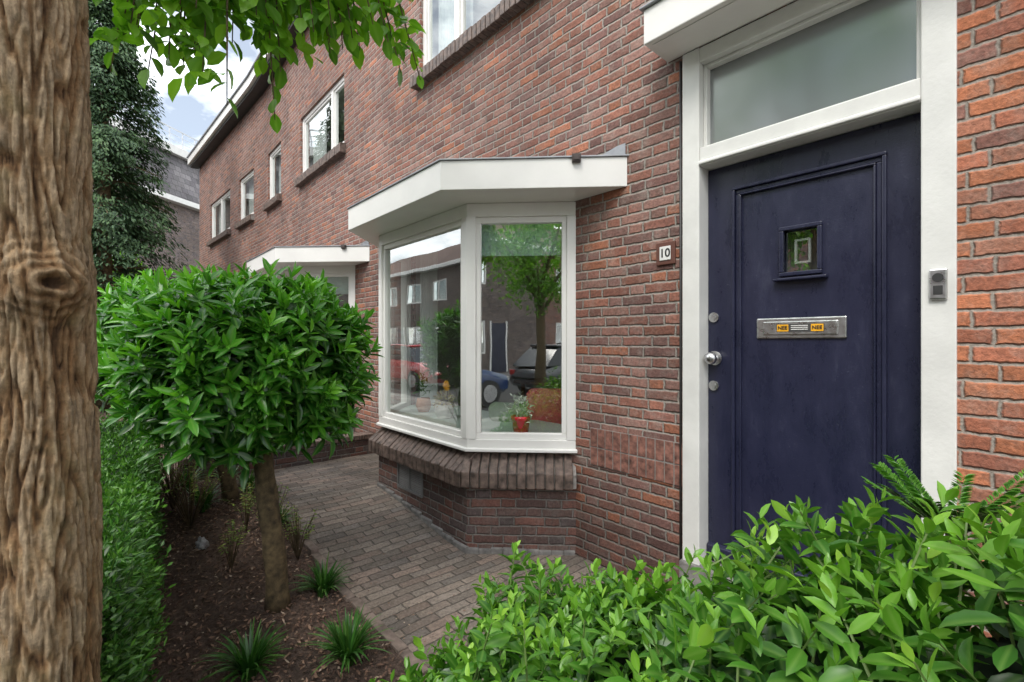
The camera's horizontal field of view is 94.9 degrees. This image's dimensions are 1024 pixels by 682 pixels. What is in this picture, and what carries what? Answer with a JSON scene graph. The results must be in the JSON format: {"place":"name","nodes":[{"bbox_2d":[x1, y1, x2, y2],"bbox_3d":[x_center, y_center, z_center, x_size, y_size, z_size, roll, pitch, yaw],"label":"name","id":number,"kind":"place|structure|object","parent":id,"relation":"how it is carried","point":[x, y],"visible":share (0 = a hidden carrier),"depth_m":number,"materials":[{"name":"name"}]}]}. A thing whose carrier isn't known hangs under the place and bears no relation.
{"place":"outdoors","nodes":[
{"label":"outdoors","id":0,"kind":"place"},
{"bbox_2d":[99,411,179,485],"bbox_3d":[-6.780,1.319,8.222,1.460,0.040,10.700,0,0,-41],"label":"flower bed","id":1,"kind":"object","parent":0,"point":[103,414],"visible":0.01,"depth_m":7.89,"materials":[{"name":"soil"}]},
{"bbox_2d":[94,252,147,289],"bbox_3d":[-10.365,-0.763,11.659,2.607,4.576,2.506,0,0,-41],"label":"garden tree","id":2,"kind":"object","parent":1,"relation":"on","point":[119,273],"visible":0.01,"depth_m":11.85,"materials":[{"name":"green plant"}]},
{"bbox_2d":[88,0,189,410],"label":"conifer tree","id":3,"kind":"object","parent":1,"relation":"on","point":[115,159],"visible":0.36,"depth_m":8.98,"materials":[{"name":"green plant"}]},
{"bbox_2d":[93,124,199,204],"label":"mansard roof","id":4,"kind":"structure","parent":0,"point":[182,180],"depth_m":20.79,"materials":[{"name":"tile"}]},
{"bbox_2d":[109,116,189,160],"bbox_3d":[-18.619,-8.455,18.550,6.650,0.350,13.000,0,0,10],"label":"roof edge","id":5,"kind":"object","parent":4,"relation":"attached to","point":[179,152],"depth_m":20.67,"materials":[{"name":"white paint"}]},
{"bbox_2d":[120,102,197,148],"bbox_3d":[-15.953,-9.155,18.124,0.050,1.050,13.060,0,0,10],"label":"roof railing","id":6,"kind":"object","parent":5,"relation":"on","point":[182,133],"visible":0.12,"depth_m":21.50,"materials":[{"name":"metal"}]},
{"bbox_2d":[94,0,259,151],"label":"sky","id":7,"kind":"structure","parent":0,"point":[191,114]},
{"bbox_2d":[143,474,426,681],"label":"flower bed","id":8,"kind":"object","parent":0,"point":[297,674],"visible":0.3,"depth_m":2.54,"materials":[{"name":"soil"}]},
{"bbox_2d":[97,406,175,681],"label":"hedge","id":9,"kind":"object","parent":8,"relation":"on","point":[132,620],"visible":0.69,"depth_m":1.58,"materials":[{"name":"green plant"}]},
{"bbox_2d":[95,268,240,501],"bbox_3d":[-2.467,0.415,3.630,1.454,1.900,1.797,0,0,-41],"label":"laurel tree","id":10,"kind":"object","parent":8,"relation":"on","point":[135,289],"visible":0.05,"depth_m":3.17,"materials":[{"name":"green plant"}]},
{"bbox_2d":[157,444,197,509],"bbox_3d":[-2.674,0.977,3.683,0.506,0.691,0.460,0,0,22],"label":"shrub","id":11,"kind":"object","parent":8,"relation":"on","point":[173,485],"visible":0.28,"depth_m":3.67,"materials":[{"name":"green plant"}]},
{"bbox_2d":[165,462,207,491],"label":"grass clump","id":12,"kind":"object","parent":8,"relation":"on","point":[187,483],"visible":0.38,"depth_m":4.14,"materials":[{"name":"green plant"}]},
{"bbox_2d":[158,454,223,528],"bbox_3d":[-2.296,1.055,3.308,0.405,0.546,0.348,0,0,-3],"label":"shrub","id":13,"kind":"object","parent":8,"relation":"on","point":[189,521],"visible":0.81,"depth_m":3.32,"materials":[{"name":"green plant"}]},
{"bbox_2d":[195,536,209,549],"bbox_3d":[-2.038,1.333,3.096,0.085,0.097,0.130,0,0,-12],"label":"garden stone","id":14,"kind":"object","parent":8,"relation":"on","point":[201,543],"visible":0.98,"depth_m":3.07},
{"bbox_2d":[178,479,228,512],"bbox_3d":[-2.392,1.186,3.649,0.384,0.267,0.454,0,0,-41],"label":"grass clump","id":15,"kind":"object","parent":8,"relation":"on","point":[207,503],"visible":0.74,"depth_m":3.61,"materials":[{"name":"green plant"}]},
{"bbox_2d":[0,0,426,681],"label":"street tree","id":16,"kind":"object","parent":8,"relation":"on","point":[50,544],"visible":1,"depth_m":0.96,"materials":[{"name":"green plant"}]},
{"bbox_2d":[218,519,249,570],"bbox_3d":[-1.697,1.255,2.848,0.140,0.312,0.205,0,0,27],"label":"shrub","id":17,"kind":"object","parent":8,"relation":"on","point":[231,557],"visible":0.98,"depth_m":2.88,"materials":[{"name":"green plant"}]},
{"bbox_2d":[96,257,384,613],"bbox_3d":[-1.404,0.532,2.536,1.376,1.930,1.420,0,0,-41],"label":"laurel tree","id":18,"kind":"object","parent":8,"relation":"on","point":[230,370],"visible":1,"depth_m":2.12,"materials":[{"name":"green plant"}]},
{"bbox_2d":[191,616,290,681],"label":"grass clump","id":19,"kind":"object","parent":8,"relation":"on","point":[254,655],"visible":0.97,"depth_m":2.03,"materials":[{"name":"green plant"}]},
{"bbox_2d":[230,481,255,530],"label":"shrub","id":20,"kind":"object","parent":8,"relation":"on","point":[245,507],"visible":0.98,"depth_m":3.34,"materials":[{"name":"green plant"}]},
{"bbox_2d":[236,468,275,491],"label":"grass clump","id":21,"kind":"object","parent":8,"relation":"on","point":[251,478],"visible":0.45,"depth_m":4.08,"materials":[{"name":"green plant"}]},
{"bbox_2d":[248,482,291,519],"bbox_3d":[-1.658,1.184,3.219,0.276,0.397,0.376,0,0,-41],"label":"shrub","id":22,"kind":"object","parent":8,"relation":"on","point":[280,506],"visible":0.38,"depth_m":3.27,"materials":[{"name":"green plant"}]},
{"bbox_2d":[256,502,300,524],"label":"grass clump","id":23,"kind":"object","parent":8,"relation":"on","point":[285,517],"visible":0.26,"depth_m":3.46,"materials":[{"name":"green plant"}]},
{"bbox_2d":[282,504,317,560],"bbox_3d":[-1.382,1.250,3.067,0.246,0.350,0.262,0,0,-6],"label":"shrub","id":24,"kind":"object","parent":8,"relation":"on","point":[296,542],"visible":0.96,"depth_m":3.04,"materials":[{"name":"green plant"}]},
{"bbox_2d":[288,553,352,597],"bbox_3d":[-1.089,1.354,2.709,0.410,0.225,0.372,0,0,-41],"label":"grass clump","id":25,"kind":"object","parent":8,"relation":"on","point":[323,581],"visible":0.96,"depth_m":2.70,"materials":[{"name":"green plant"}]},
{"bbox_2d":[296,603,391,674],"bbox_3d":[-0.744,1.348,2.155,0.404,0.244,0.447,0,0,-41],"label":"grass clump","id":26,"kind":"object","parent":8,"relation":"on","point":[349,641],"visible":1,"depth_m":2.15,"materials":[{"name":"green plant"}]},
{"bbox_2d":[369,481,1023,681],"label":"laurel bush","id":27,"kind":"object","parent":8,"relation":"on","point":[882,617],"visible":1,"depth_m":0.77,"materials":[{"name":"green plant"}]},
{"bbox_2d":[247,246,368,279],"bbox_3d":[-3.060,-0.230,6.559,0.829,1.830,3.116,0,0,-41],"label":"canopy","id":28,"kind":"object","parent":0,"point":[328,256],"depth_m":5.72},
{"bbox_2d":[246,245,369,261],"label":"bay canopy trim","id":29,"kind":"structure","parent":28,"relation":"on","point":[303,246],"depth_m":5.71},
{"bbox_2d":[420,251,437,405],"bbox_3d":[-0.887,-0.130,4.957,0.060,1.600,0.300,0,0,-41],"label":"bay curtain","id":30,"kind":"object","parent":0,"point":[429,313],"visible":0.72,"depth_m":4.89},
{"bbox_2d":[249,453,656,680],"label":"garden path","id":31,"kind":"structure","parent":0,"point":[375,550],"depth_m":3.19,"materials":[{"name":"brick"}]},
{"bbox_2d":[182,439,372,479],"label":"garden wall","id":32,"kind":"structure","parent":31,"relation":"on","point":[354,448],"depth_m":5.08,"materials":[{"name":"brick"}]},
{"bbox_2d":[182,431,373,464],"bbox_3d":[-2.366,1.112,4.983,1.853,0.054,0.170,0,0,-41],"label":"wall coping","id":33,"kind":"object","parent":32,"relation":"on","point":[362,435],"depth_m":5.31,"materials":[{"name":"concrete"}]},
{"bbox_2d":[249,477,427,680],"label":"path edging","id":34,"kind":"object","parent":31,"relation":"on","point":[397,644],"visible":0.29,"depth_m":2.54,"materials":[{"name":"concrete"}]},
{"bbox_2d":[279,469,534,642],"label":"fallen leaves","id":35,"kind":"object","parent":31,"relation":"on","point":[392,559],"visible":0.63,"depth_m":2.98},
{"bbox_2d":[683,0,956,564],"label":"door frame","id":36,"kind":"object","parent":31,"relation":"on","point":[929,92],"visible":0.88,"depth_m":2.08,"materials":[{"name":"wood"}]},
{"bbox_2d":[786,227,816,271],"bbox_3d":[1.480,-0.440,2.349,0.010,0.320,0.260,0,0,-41],"label":"door window backing","id":37,"kind":"object","parent":36,"relation":"attached to","point":[791,237],"depth_m":2.37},
{"bbox_2d":[794,237,811,263],"bbox_3d":[1.422,-0.440,2.297,0.017,0.120,0.070,0,0,-41],"label":"door window grille","id":38,"kind":"object","parent":37,"relation":"attached to","point":[796,241],"depth_m":2.29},
{"bbox_2d":[710,0,915,143],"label":"transom glass","id":39,"kind":"object","parent":36,"relation":"attached to","point":[866,48],"visible":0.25,"depth_m":2.21,"materials":[{"name":"glass"}]},
{"bbox_2d":[708,113,920,581],"bbox_3d":[1.413,0.128,2.293,0.045,2.145,0.912,0,0,-41],"label":"door leaf","id":40,"kind":"object","parent":36,"relation":"in","point":[807,417],"visible":0.59,"depth_m":2.22,"materials":[{"name":"wood"}]},
{"bbox_2d":[712,351,721,364],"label":"knob rose","id":41,"kind":"object","parent":40,"relation":"attached to","point":[719,358],"visible":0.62,"depth_m":2.57,"materials":[{"name":"metal"}]},
{"bbox_2d":[704,352,716,364],"bbox_3d":[1.086,0.094,2.561,0.073,0.068,0.068,0,0,-41],"label":"door knob","id":42,"kind":"object","parent":41,"relation":"attached to","point":[710,358],"depth_m":2.53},
{"bbox_2d":[707,541,808,584],"bbox_3d":[1.387,1.153,2.270,0.026,0.083,0.912,0,0,-41],"label":"door kickboard","id":43,"kind":"object","parent":40,"relation":"attached to","point":[723,549],"depth_m":2.53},
{"bbox_2d":[772,221,827,281],"bbox_3d":[1.383,-0.428,2.263,0.041,0.267,0.230,0,0,-41],"label":"door window trim","id":44,"kind":"structure","parent":40,"relation":"attached to","point":[819,269],"depth_m":2.25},
{"bbox_2d":[757,316,846,338],"bbox_3d":[1.390,-0.064,2.277,0.012,0.103,0.388,0,0,-41],"label":"letter plate","id":45,"kind":"object","parent":40,"relation":"attached to","point":[842,326],"visible":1,"depth_m":2.26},
{"bbox_2d":[763,320,837,334],"bbox_3d":[1.384,-0.064,2.270,0.009,0.067,0.323,0,0,-41],"label":"letter flap","id":46,"kind":"object","parent":45,"relation":"attached to","point":[830,327],"visible":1,"depth_m":2.25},
{"bbox_2d":[776,323,823,331],"bbox_3d":[1.384,-0.064,2.262,0.002,0.038,0.205,0,0,-41],"label":"sticker","id":47,"kind":"object","parent":46,"relation":"attached to","point":[808,329],"visible":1,"depth_m":2.26,"materials":[{"name":"white paint"}]},
{"bbox_2d":[777,324,822,331],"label":"sticker labels","id":48,"kind":"object","parent":46,"relation":"attached to","point":[813,329],"visible":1,"depth_m":2.22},
{"bbox_2d":[732,151,886,571],"bbox_3d":[1.393,0.128,2.264,0.026,1.885,0.655,0,0,-41],"label":"door moulding","id":49,"kind":"object","parent":40,"relation":"attached to","point":[877,162],"depth_m":2.07,"materials":[{"name":"wood"}]},
{"bbox_2d":[929,268,947,299],"bbox_3d":[1.651,-0.220,1.821,0.016,0.120,0.054,0,0,-41],"label":"doorbell plate","id":50,"kind":"object","parent":36,"relation":"attached to","point":[944,281],"visible":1,"depth_m":1.81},
{"bbox_2d":[933,285,942,294],"bbox_3d":[1.644,-0.198,1.815,0.004,0.035,0.028,0,0,-41],"label":"doorbell button","id":51,"kind":"object","parent":50,"relation":"attached to","point":[937,289],"visible":1,"depth_m":1.81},
{"bbox_2d":[932,273,943,281],"bbox_3d":[1.644,-0.245,1.815,0.007,0.034,0.034,0,0,-41],"label":"doorbell camera","id":52,"kind":"object","parent":50,"relation":"attached to","point":[937,277],"visible":1,"depth_m":1.81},
{"bbox_2d":[861,454,1023,596],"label":"yew shrub","id":53,"kind":"object","parent":31,"relation":"on","point":[920,509],"visible":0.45,"depth_m":1.02,"materials":[{"name":"green plant"}]},
{"bbox_2d":[377,482,574,554],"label":"bay plinth","id":54,"kind":"structure","parent":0,"point":[462,547],"depth_m":3.27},
{"bbox_2d":[379,456,575,553],"bbox_3d":[-0.554,1.265,3.976,0.562,0.650,2.430,0,0,-41],"label":"bay base","id":55,"kind":"object","parent":54,"relation":"on","point":[535,518],"visible":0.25,"depth_m":3.27,"materials":[{"name":"brick"}]},
{"bbox_2d":[397,463,422,497],"bbox_3d":[-0.843,1.135,3.867,0.014,0.210,0.410,0,0,-41],"label":"air vent","id":56,"kind":"object","parent":55,"relation":"attached to","point":[410,478],"visible":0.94,"depth_m":3.86,"materials":[{"name":"metal"}]},
{"bbox_2d":[368,427,572,489],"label":"bay sill","id":57,"kind":"structure","parent":55,"relation":"on","point":[450,465],"depth_m":3.28,"materials":[{"name":"brick"}]},
{"bbox_2d":[469,452,575,488],"bbox_3d":[-0.562,0.895,3.969,0.651,0.210,2.508,0,0,-41],"label":"bay sill mortar","id":58,"kind":"object","parent":57,"relation":"attached to","point":[574,476],"visible":0.17,"depth_m":3.22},
{"bbox_2d":[395,405,561,432],"bbox_3d":[-0.389,0.705,4.122,0.820,0.050,2.210,0,0,-41],"label":"bay window board","id":59,"kind":"object","parent":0,"point":[488,424],"visible":0.15,"depth_m":3.92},
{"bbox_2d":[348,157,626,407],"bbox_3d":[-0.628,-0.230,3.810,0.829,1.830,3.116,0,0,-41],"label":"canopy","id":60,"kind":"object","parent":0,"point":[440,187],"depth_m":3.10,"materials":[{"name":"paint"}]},
{"bbox_2d":[347,154,628,208],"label":"bay canopy trim","id":61,"kind":"structure","parent":60,"relation":"attached to","point":[466,159],"depth_m":2.97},
{"bbox_2d":[572,153,580,162],"bbox_3d":[0.402,-1.137,2.946,0.093,0.049,0.093,0,0,-41],"label":"bay canopy spotlight","id":62,"kind":"object","parent":61,"relation":"attached to","point":[576,157],"visible":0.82,"depth_m":2.90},
{"bbox_2d":[488,402,521,421],"bbox_3d":[-0.054,0.605,3.985,0.300,0.170,0.142,0,0,20],"label":"cushion","id":63,"kind":"object","parent":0,"point":[495,409],"visible":0.49,"depth_m":3.94,"materials":[{"name":"fabric"}]},
{"bbox_2d":[679,558,773,606],"bbox_3d":[1.379,1.314,2.259,0.200,0.212,1.138,0,0,-41],"label":"door threshold","id":64,"kind":"object","parent":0,"point":[683,565],"depth_m":2.56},
{"label":"ground","id":65,"kind":"structure","parent":0,"visible":0},
{"bbox_2d":[200,94,262,277],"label":"wall front","id":66,"kind":"structure","parent":65,"relation":"on","point":[233,160],"depth_m":10.68,"materials":[{"name":"brick"}]},
{"bbox_2d":[206,229,230,246],"bbox_3d":[-7.273,-2.551,11.654,0.121,0.149,2.020,0,0,-44],"label":"window sill","id":67,"kind":"structure","parent":66,"relation":"attached to","point":[219,237],"depth_m":11.46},
{"bbox_2d":[212,190,229,237],"bbox_3d":[-7.205,-3.105,11.726,0.082,0.950,1.900,0,0,-44],"label":"window frame","id":68,"kind":"object","parent":66,"relation":"attached to","point":[221,199],"visible":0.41,"depth_m":11.69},
{"bbox_2d":[214,196,229,236],"bbox_3d":[-7.206,-3.105,11.725,0.089,0.840,1.788,0,0,-41],"label":"window glass","id":69,"kind":"object","parent":68,"relation":"in","point":[217,219],"visible":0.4,"depth_m":11.90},
{"bbox_2d":[190,87,262,168],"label":"eave soffit","id":70,"kind":"structure","parent":66,"relation":"on","point":[245,105],"depth_m":10.75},
{"bbox_2d":[188,78,250,164],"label":"eave fascia","id":71,"kind":"structure","parent":70,"relation":"on","point":[242,92],"depth_m":10.68,"materials":[{"name":"white paint"}]},
{"bbox_2d":[186,75,248,157],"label":"gutter trim","id":72,"kind":"structure","parent":71,"relation":"on","point":[222,109],"depth_m":10.68,"materials":[{"name":"metal"}]},
{"bbox_2d":[234,214,253,229],"bbox_3d":[-5.721,-2.552,10.067,0.121,0.149,1.159,0,0,-44],"label":"window sill","id":73,"kind":"structure","parent":66,"relation":"attached to","point":[242,223],"depth_m":9.98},
{"bbox_2d":[241,170,253,218],"bbox_3d":[-5.649,-3.105,10.136,0.080,0.950,1.050,0,0,-44],"label":"window frame","id":74,"kind":"object","parent":66,"relation":"attached to","point":[247,177],"visible":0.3,"depth_m":10.44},
{"bbox_2d":[244,176,253,217],"bbox_3d":[-5.650,-3.105,10.134,0.047,0.840,0.939,0,0,-41],"label":"window glass","id":75,"kind":"object","parent":74,"relation":"in","point":[248,185],"visible":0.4,"depth_m":10.20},
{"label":"room behind window","id":76,"kind":"object","parent":66,"relation":"attached to","visible":0},
{"bbox_2d":[251,178,253,212],"bbox_3d":[-5.776,-3.105,10.448,0.051,0.950,0.315,0,0,-43],"label":"window curtain","id":77,"kind":"object","parent":76,"relation":"hanging from","point":[252,206],"depth_m":10.37,"materials":[{"name":"fabric"}]},
{"bbox_2d":[277,266,354,307],"bbox_3d":[-2.983,-0.095,6.728,0.616,1.729,2.472,0,0,-41],"label":"bay window frame","id":78,"kind":"object","parent":65,"relation":"on","point":[339,271],"visible":0.1,"depth_m":6.00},
{"bbox_2d":[309,277,347,293],"bbox_3d":[-2.378,-0.780,6.115,0.412,0.340,0.414,0,0,-41],"label":"roller blind","id":79,"kind":"object","parent":78,"relation":"attached to","point":[341,283],"visible":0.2,"depth_m":6.11,"materials":[{"name":"fabric"}]},
{"bbox_2d":[263,2,383,433],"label":"wall front","id":80,"kind":"structure","parent":65,"relation":"on","point":[313,211],"depth_m":6.45,"materials":[{"name":"brick"}]},
{"bbox_2d":[262,193,281,211],"bbox_3d":[-4.412,-2.551,8.673,0.121,0.148,0.974,0,0,-41],"label":"window sill","id":81,"kind":"structure","parent":80,"relation":"attached to","point":[272,202],"depth_m":8.55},
{"bbox_2d":[270,144,280,198],"bbox_3d":[-4.345,-3.105,8.747,0.080,0.950,0.840,0,0,-41],"label":"window frame","id":82,"kind":"object","parent":80,"relation":"attached to","point":[275,152],"visible":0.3,"depth_m":8.99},
{"bbox_2d":[273,151,280,196],"bbox_3d":[-4.346,-3.105,8.746,0.001,0.840,0.730,0,0,-41],"label":"window glass","id":83,"kind":"object","parent":82,"relation":"in","point":[276,173],"visible":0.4,"depth_m":8.79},
{"bbox_2d":[252,0,309,92],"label":"eave soffit","id":84,"kind":"structure","parent":80,"relation":"attached to","point":[261,84],"depth_m":8.61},
{"bbox_2d":[248,15,295,86],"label":"eave fascia","id":85,"kind":"structure","parent":84,"relation":"on","point":[252,77],"depth_m":8.88,"materials":[{"name":"white paint"}]},
{"bbox_2d":[247,52,259,75],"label":"gutter trim","id":86,"kind":"structure","parent":85,"relation":"on","point":[252,66],"depth_m":8.77,"materials":[{"name":"metal"}]},
{"bbox_2d":[294,142,345,187],"bbox_3d":[-2.838,-2.551,6.894,0.121,0.149,1.897,0,0,-41],"label":"window sill","id":87,"kind":"structure","parent":80,"relation":"attached to","point":[335,153],"depth_m":6.69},
{"bbox_2d":[303,76,343,171],"bbox_3d":[-2.765,-3.105,6.960,0.082,0.950,1.781,0,0,-41],"label":"window frame","id":88,"kind":"object","parent":80,"relation":"attached to","point":[333,92],"visible":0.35,"depth_m":6.80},
{"bbox_2d":[309,88,343,166],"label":"window pane","id":89,"kind":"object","parent":80,"relation":"attached to","point":[327,107],"depth_m":7.88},
{"bbox_2d":[313,109,326,163],"bbox_3d":[-3.046,-3.105,7.471,0.054,0.950,0.534,0,0,-41],"label":"window curtain","id":90,"kind":"object","parent":89,"relation":"hanging from","point":[319,136],"depth_m":7.42,"materials":[{"name":"fabric"}]},
{"bbox_2d":[335,294,347,307],"bbox_3d":[-1.365,-0.005,8.032,3.400,2.550,3.300,0,0,-41],"label":"living room","id":91,"kind":"object","parent":65,"relation":"on","point":[344,297],"depth_m":8.68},
{"bbox_2d":[416,240,560,412],"bbox_3d":[1.067,-0.005,5.283,3.400,2.550,3.300,0,0,-41],"label":"living room","id":92,"kind":"object","parent":65,"relation":"on","point":[521,317],"visible":0.08,"depth_m":6.45,"materials":[{"name":"glass"}]},
{"bbox_2d":[513,377,560,413],"bbox_3d":[0.711,0.885,5.837,0.800,0.770,1.200,0,0,-41],"label":"dining table","id":93,"kind":"object","parent":92,"relation":"in","point":[552,382],"visible":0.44,"depth_m":5.93,"materials":[{"name":"brown wood"}]},
{"bbox_2d":[526,388,560,423],"bbox_3d":[0.460,0.843,4.385,0.662,0.861,0.792,0,0,9],"label":"armchair","id":94,"kind":"object","parent":92,"relation":"on","point":[546,402],"visible":0.06,"depth_m":4.03,"materials":[{"name":"orange fabric"}]},
{"bbox_2d":[384,0,797,590],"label":"wall front","id":95,"kind":"structure","parent":65,"relation":"on","point":[559,77],"depth_m":3.07,"materials":[{"name":"brick"}]},
{"bbox_2d":[423,0,465,65],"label":"window frame","id":96,"kind":"object","parent":95,"relation":"attached to","point":[459,17],"visible":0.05,"depth_m":4.76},
{"bbox_2d":[432,0,500,58],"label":"window pane","id":97,"kind":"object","parent":95,"relation":"attached to","point":[481,8],"depth_m":5.48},
{"bbox_2d":[438,0,472,53],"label":"window curtain","id":98,"kind":"object","parent":97,"relation":"hanging from","point":[445,23],"depth_m":4.77,"materials":[{"name":"fabric"}]},
{"bbox_2d":[410,0,533,90],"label":"window sill","id":99,"kind":"structure","parent":95,"relation":"attached to","point":[482,28],"depth_m":4.04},
{"bbox_2d":[376,202,576,452],"bbox_3d":[-0.551,-0.095,3.979,0.616,1.729,2.472,0,0,-41],"label":"bay window frame","id":100,"kind":"object","parent":95,"relation":"attached to","point":[469,220],"visible":0.98,"depth_m":3.29,"materials":[{"name":"wood"}]},
{"bbox_2d":[413,372,434,411],"bbox_3d":[-0.859,0.481,4.516,0.204,0.394,0.170,0,0,23],"label":"flower pot","id":101,"kind":"object","parent":100,"relation":"on","point":[423,404],"visible":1,"depth_m":4.49,"materials":[{"name":"ceramic"}]},
{"bbox_2d":[432,380,454,418],"bbox_3d":[-0.595,0.509,4.139,0.209,0.338,0.218,0,0,-41],"label":"flower pot","id":102,"kind":"object","parent":100,"relation":"on","point":[444,409],"visible":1,"depth_m":4.09,"materials":[{"name":"grey ceramic"}]},
{"bbox_2d":[500,391,534,432],"bbox_3d":[0.036,0.522,3.353,0.246,0.311,0.224,0,0,17],"label":"flower pot","id":103,"kind":"object","parent":100,"relation":"on","point":[520,421],"visible":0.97,"depth_m":3.32,"materials":[{"name":"red ceramic"}]},
{"bbox_2d":[482,224,560,255],"bbox_3d":[0.054,-0.780,3.367,0.412,0.340,0.414,0,0,-41],"label":"roller blind","id":104,"kind":"object","parent":100,"relation":"attached to","point":[525,240],"visible":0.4,"depth_m":3.37,"materials":[{"name":"fabric"}]},
{"bbox_2d":[602,143,624,154],"bbox_3d":[0.549,-1.193,3.003,0.122,0.074,0.330,0,0,-41],"label":"bay flashing","id":105,"kind":"object","parent":95,"relation":"attached to","point":[619,149],"visible":0.44,"depth_m":2.96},
{"bbox_2d":[591,428,682,486],"bbox_3d":[0.753,0.698,2.891,0.040,0.240,0.658,0,0,-41],"label":"soldier course","id":106,"kind":"object","parent":95,"relation":"attached to","point":[651,469],"visible":0.78,"depth_m":2.85,"materials":[{"name":"brick"}]},
{"bbox_2d":[590,427,678,485],"bbox_3d":[0.746,0.698,2.903,0.034,0.245,0.640,0,0,-41],"label":"soldier mortar","id":107,"kind":"object","parent":106,"relation":"attached to","point":[655,460],"visible":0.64,"depth_m":2.87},
{"bbox_2d":[656,241,675,265],"bbox_3d":[0.888,-0.505,2.712,0.014,0.130,0.120,0,0,-41],"label":"number plate back","id":108,"kind":"object","parent":95,"relation":"attached to","point":[672,244],"visible":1,"depth_m":2.70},
{"bbox_2d":[660,246,670,260],"bbox_3d":[0.880,-0.505,2.706,0.004,0.080,0.070,0,0,-41],"label":"number plate","id":109,"kind":"object","parent":108,"relation":"attached to","point":[664,257],"visible":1,"depth_m":2.70,"materials":[{"name":"ceramic"}]},
{"bbox_2d":[679,61,681,559],"bbox_3d":[0.948,-0.100,2.644,0.013,2.940,0.014,0,0,-41],"label":"wall cable","id":110,"kind":"object","parent":95,"relation":"attached to","point":[680,309],"depth_m":2.64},
{"bbox_2d":[644,0,795,61],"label":"door canopy","id":111,"kind":"object","parent":95,"relation":"attached to","point":[663,19],"visible":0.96,"depth_m":2.43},
{"bbox_2d":[639,0,660,12],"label":"door canopy trim","id":112,"kind":"structure","parent":111,"relation":"attached to","point":[647,5],"depth_m":2.51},
{"bbox_2d":[653,0,792,59],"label":"door canopy soffit","id":113,"kind":"structure","parent":111,"relation":"attached to","point":[735,14],"depth_m":2.38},
{"bbox_2d":[957,0,1023,636],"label":"wall front","id":114,"kind":"structure","parent":65,"relation":"on","point":[990,244],"depth_m":1.73,"materials":[{"name":"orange brick"}]},
{"label":"road","id":115,"kind":"structure","parent":0,"visible":0},
{"bbox_2d":[93,184,199,284],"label":"wall front","id":116,"kind":"structure","parent":115,"relation":"on","point":[188,235],"depth_m":20.72,"materials":[{"name":"grey brick"}]},
{"bbox_2d":[118,184,199,211],"bbox_3d":[-14.874,-6.040,17.909,0.450,0.220,13.000,0,0,10],"label":"eave","id":117,"kind":"object","parent":116,"relation":"on","point":[180,201],"depth_m":20.13,"materials":[{"name":"white paint"}]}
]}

